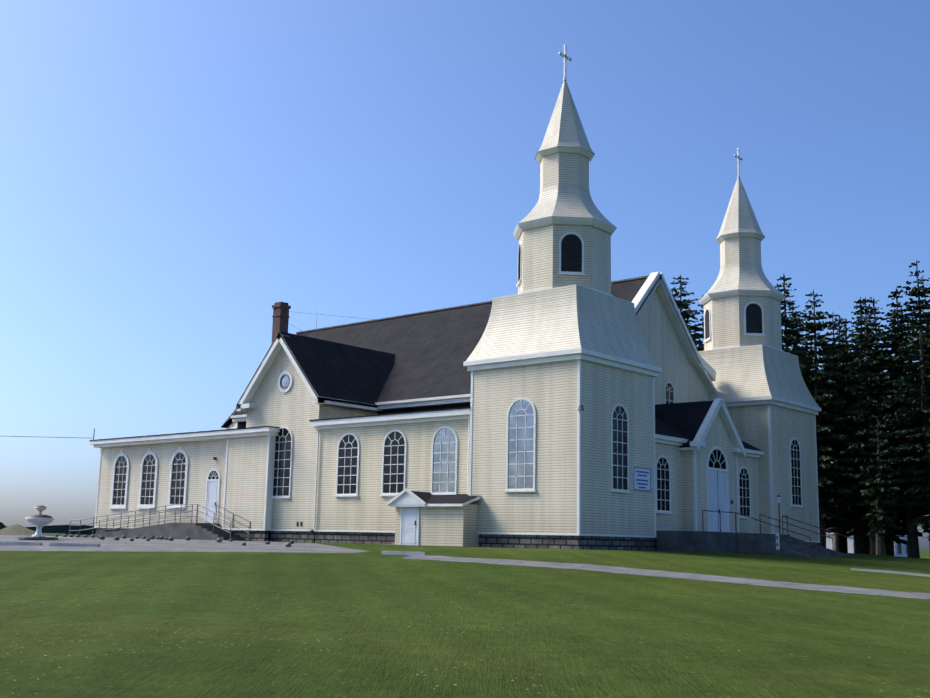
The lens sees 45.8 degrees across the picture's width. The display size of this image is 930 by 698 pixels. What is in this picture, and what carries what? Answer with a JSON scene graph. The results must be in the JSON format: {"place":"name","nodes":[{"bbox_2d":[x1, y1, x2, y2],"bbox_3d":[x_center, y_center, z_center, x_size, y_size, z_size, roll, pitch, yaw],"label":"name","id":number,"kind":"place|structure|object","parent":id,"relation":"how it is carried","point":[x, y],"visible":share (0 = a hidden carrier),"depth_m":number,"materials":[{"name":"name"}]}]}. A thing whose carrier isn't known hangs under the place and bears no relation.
{"place":"outdoors","nodes":[
{"label":"outdoors","id":0,"kind":"place"},
{"bbox_2d":[25,524,95,532],"bbox_3d":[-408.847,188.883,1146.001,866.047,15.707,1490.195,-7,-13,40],"label":"distant shore","id":1,"kind":"structure","parent":0,"point":[56,529],"depth_m":1391.21,"materials":[{"name":"green"}]},
{"bbox_2d":[0,533,929,697],"bbox_3d":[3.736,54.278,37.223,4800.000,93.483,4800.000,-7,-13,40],"label":"lawn","id":2,"kind":"structure","parent":0,"point":[372,622],"depth_m":16.17,"materials":[{"name":"green plant"}]},
{"bbox_2d":[0,524,46,535],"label":"earth mound","id":3,"kind":"object","parent":2,"relation":"on","point":[16,529],"visible":0.65,"depth_m":93.81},
{"bbox_2d":[0,522,95,534],"bbox_3d":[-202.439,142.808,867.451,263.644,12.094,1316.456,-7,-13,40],"label":"distant tree line","id":4,"kind":"object","parent":2,"relation":"on","point":[82,532],"visible":0.02,"depth_m":900.75,"materials":[{"name":"green wood"}]},
{"bbox_2d":[0,535,366,552],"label":"gravel lot","id":5,"kind":"structure","parent":2,"relation":"on","point":[142,545],"depth_m":45.56,"materials":[{"name":"grey gravel"}]},
{"bbox_2d":[0,542,42,544],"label":"wheel stop","id":6,"kind":"object","parent":5,"relation":"on","point":[19,543],"visible":0.8,"depth_m":46.27,"materials":[{"name":"concrete"}]},
{"bbox_2d":[18,505,57,539],"bbox_3d":[-20.380,8.336,52.732,1.800,1.670,1.800,-7,-13,40],"label":"fountain","id":7,"kind":"object","parent":5,"relation":"on","point":[39,521],"visible":0.98,"depth_m":52.38,"materials":[{"name":"stone"}]},
{"bbox_2d":[49,543,99,546],"bbox_3d":[-16.061,8.065,45.315,2.119,0.130,0.220,0,-10,8],"label":"wheel stop","id":8,"kind":"object","parent":5,"relation":"on","point":[75,544],"visible":0.86,"depth_m":45.22,"materials":[{"name":"concrete"}]},
{"bbox_2d":[23,534,293,546],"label":"rocks","id":9,"kind":"object","parent":5,"relation":"on","point":[100,536],"visible":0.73,"depth_m":52.26,"materials":[{"name":"stone"}]},
{"bbox_2d":[381,551,426,554],"bbox_3d":[-2.114,7.066,38.106,1.627,0.130,0.220,-2,-10,20],"label":"wheel stop","id":10,"kind":"object","parent":2,"relation":"on","point":[402,553],"visible":0.86,"depth_m":38.02,"materials":[{"name":"concrete"}]},
{"bbox_2d":[9,44,854,557],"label":"church","id":11,"kind":"structure","parent":2,"relation":"on","point":[569,396],"depth_m":54.91,"materials":[{"name":"beige wood"}]},
{"bbox_2d":[385,544,929,598],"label":"footpath","id":12,"kind":"structure","parent":2,"relation":"on","point":[693,576],"depth_m":30.99,"materials":[{"name":"grey concrete"}]},
{"bbox_2d":[670,274,703,350],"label":"spruce","id":13,"kind":"object","parent":2,"relation":"on","point":[681,304],"depth_m":77.58,"materials":[{"name":"green plant"}]},
{"bbox_2d":[692,295,703,350],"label":"spruce","id":14,"kind":"object","parent":2,"relation":"on","point":[700,347],"visible":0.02,"depth_m":77.17,"materials":[{"name":"green plant"}]},
{"bbox_2d":[776,533,779,555],"bbox_3d":[13.854,8.694,48.784,0.035,1.050,0.720,0,-10,6],"label":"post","id":15,"kind":"object","parent":2,"relation":"on","point":[777,542],"visible":0.85,"depth_m":48.74,"materials":[{"name":"white metal"}]},
{"bbox_2d":[775,273,826,461],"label":"spruce","id":16,"kind":"object","parent":2,"relation":"on","point":[787,322],"visible":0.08,"depth_m":75.27,"materials":[{"name":"green plant"}]},
{"bbox_2d":[782,301,831,493],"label":"spruce","id":17,"kind":"object","parent":2,"relation":"on","point":[797,312],"visible":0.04,"depth_m":79.17,"materials":[{"name":"green plant"}]},
{"bbox_2d":[793,289,867,547],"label":"spruce","id":18,"kind":"object","parent":2,"relation":"on","point":[815,376],"visible":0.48,"depth_m":71.27,"materials":[{"name":"green plant"}]},
{"bbox_2d":[818,313,844,550],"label":"spruce","id":19,"kind":"object","parent":2,"relation":"on","point":[836,535],"visible":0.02,"depth_m":82.21,"materials":[{"name":"green plant"}]},
{"bbox_2d":[819,315,856,552],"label":"spruce","id":20,"kind":"object","parent":2,"relation":"on","point":[842,544],"visible":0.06,"depth_m":77.12,"materials":[{"name":"green plant"}]},
{"bbox_2d":[828,297,892,553],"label":"spruce","id":21,"kind":"object","parent":2,"relation":"on","point":[866,546],"visible":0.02,"depth_m":75.46,"materials":[{"name":"green plant"}]},
{"bbox_2d":[820,318,904,553],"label":"spruce","id":22,"kind":"object","parent":2,"relation":"on","point":[858,526],"visible":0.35,"depth_m":71.39,"materials":[{"name":"green plant"}]},
{"bbox_2d":[826,518,907,556],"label":"neighbour house","id":23,"kind":"structure","parent":2,"relation":"on","point":[900,552],"depth_m":133.93,"materials":[{"name":"white"}]},
{"bbox_2d":[827,297,911,554],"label":"spruce","id":24,"kind":"object","parent":2,"relation":"on","point":[862,366],"visible":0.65,"depth_m":69.59,"materials":[{"name":"green plant"}]},
{"bbox_2d":[855,419,904,555],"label":"spruce","id":25,"kind":"object","parent":2,"relation":"on","point":[877,492],"visible":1,"depth_m":66.43,"materials":[{"name":"green plant"}]},
{"bbox_2d":[850,568,929,576],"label":"footpath","id":26,"kind":"structure","parent":2,"relation":"on","point":[904,573],"depth_m":37.94,"materials":[{"name":"concrete"}]},
{"bbox_2d":[851,287,929,557],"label":"spruce","id":27,"kind":"object","parent":2,"relation":"on","point":[897,339],"visible":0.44,"depth_m":69.06,"materials":[{"name":"green plant"}]},
{"bbox_2d":[864,297,922,555],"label":"spruce","id":28,"kind":"object","parent":2,"relation":"on","point":[888,550],"visible":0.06,"depth_m":77.06,"materials":[{"name":"green plant"}]},
{"bbox_2d":[868,260,929,545],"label":"spruce","id":29,"kind":"object","parent":2,"relation":"on","point":[916,416],"visible":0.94,"depth_m":67.09,"materials":[{"name":"green plant"}]},
{"bbox_2d":[873,313,929,557],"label":"spruce","id":30,"kind":"object","parent":2,"relation":"on","point":[902,517],"visible":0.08,"depth_m":72.80,"materials":[{"name":"green plant"}]},
{"bbox_2d":[911,296,929,539],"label":"spruce","id":31,"kind":"object","parent":2,"relation":"on","point":[924,531],"depth_m":77.40,"materials":[{"name":"green plant"}]},
{"bbox_2d":[915,313,929,515],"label":"spruce","id":32,"kind":"object","parent":2,"relation":"on","point":[927,389],"depth_m":72.38,"materials":[{"name":"green plant"}]},
{"bbox_2d":[0,0,929,550],"label":"sky","id":33,"kind":"structure","parent":0,"point":[173,173],"materials":[{"name":"blue"}]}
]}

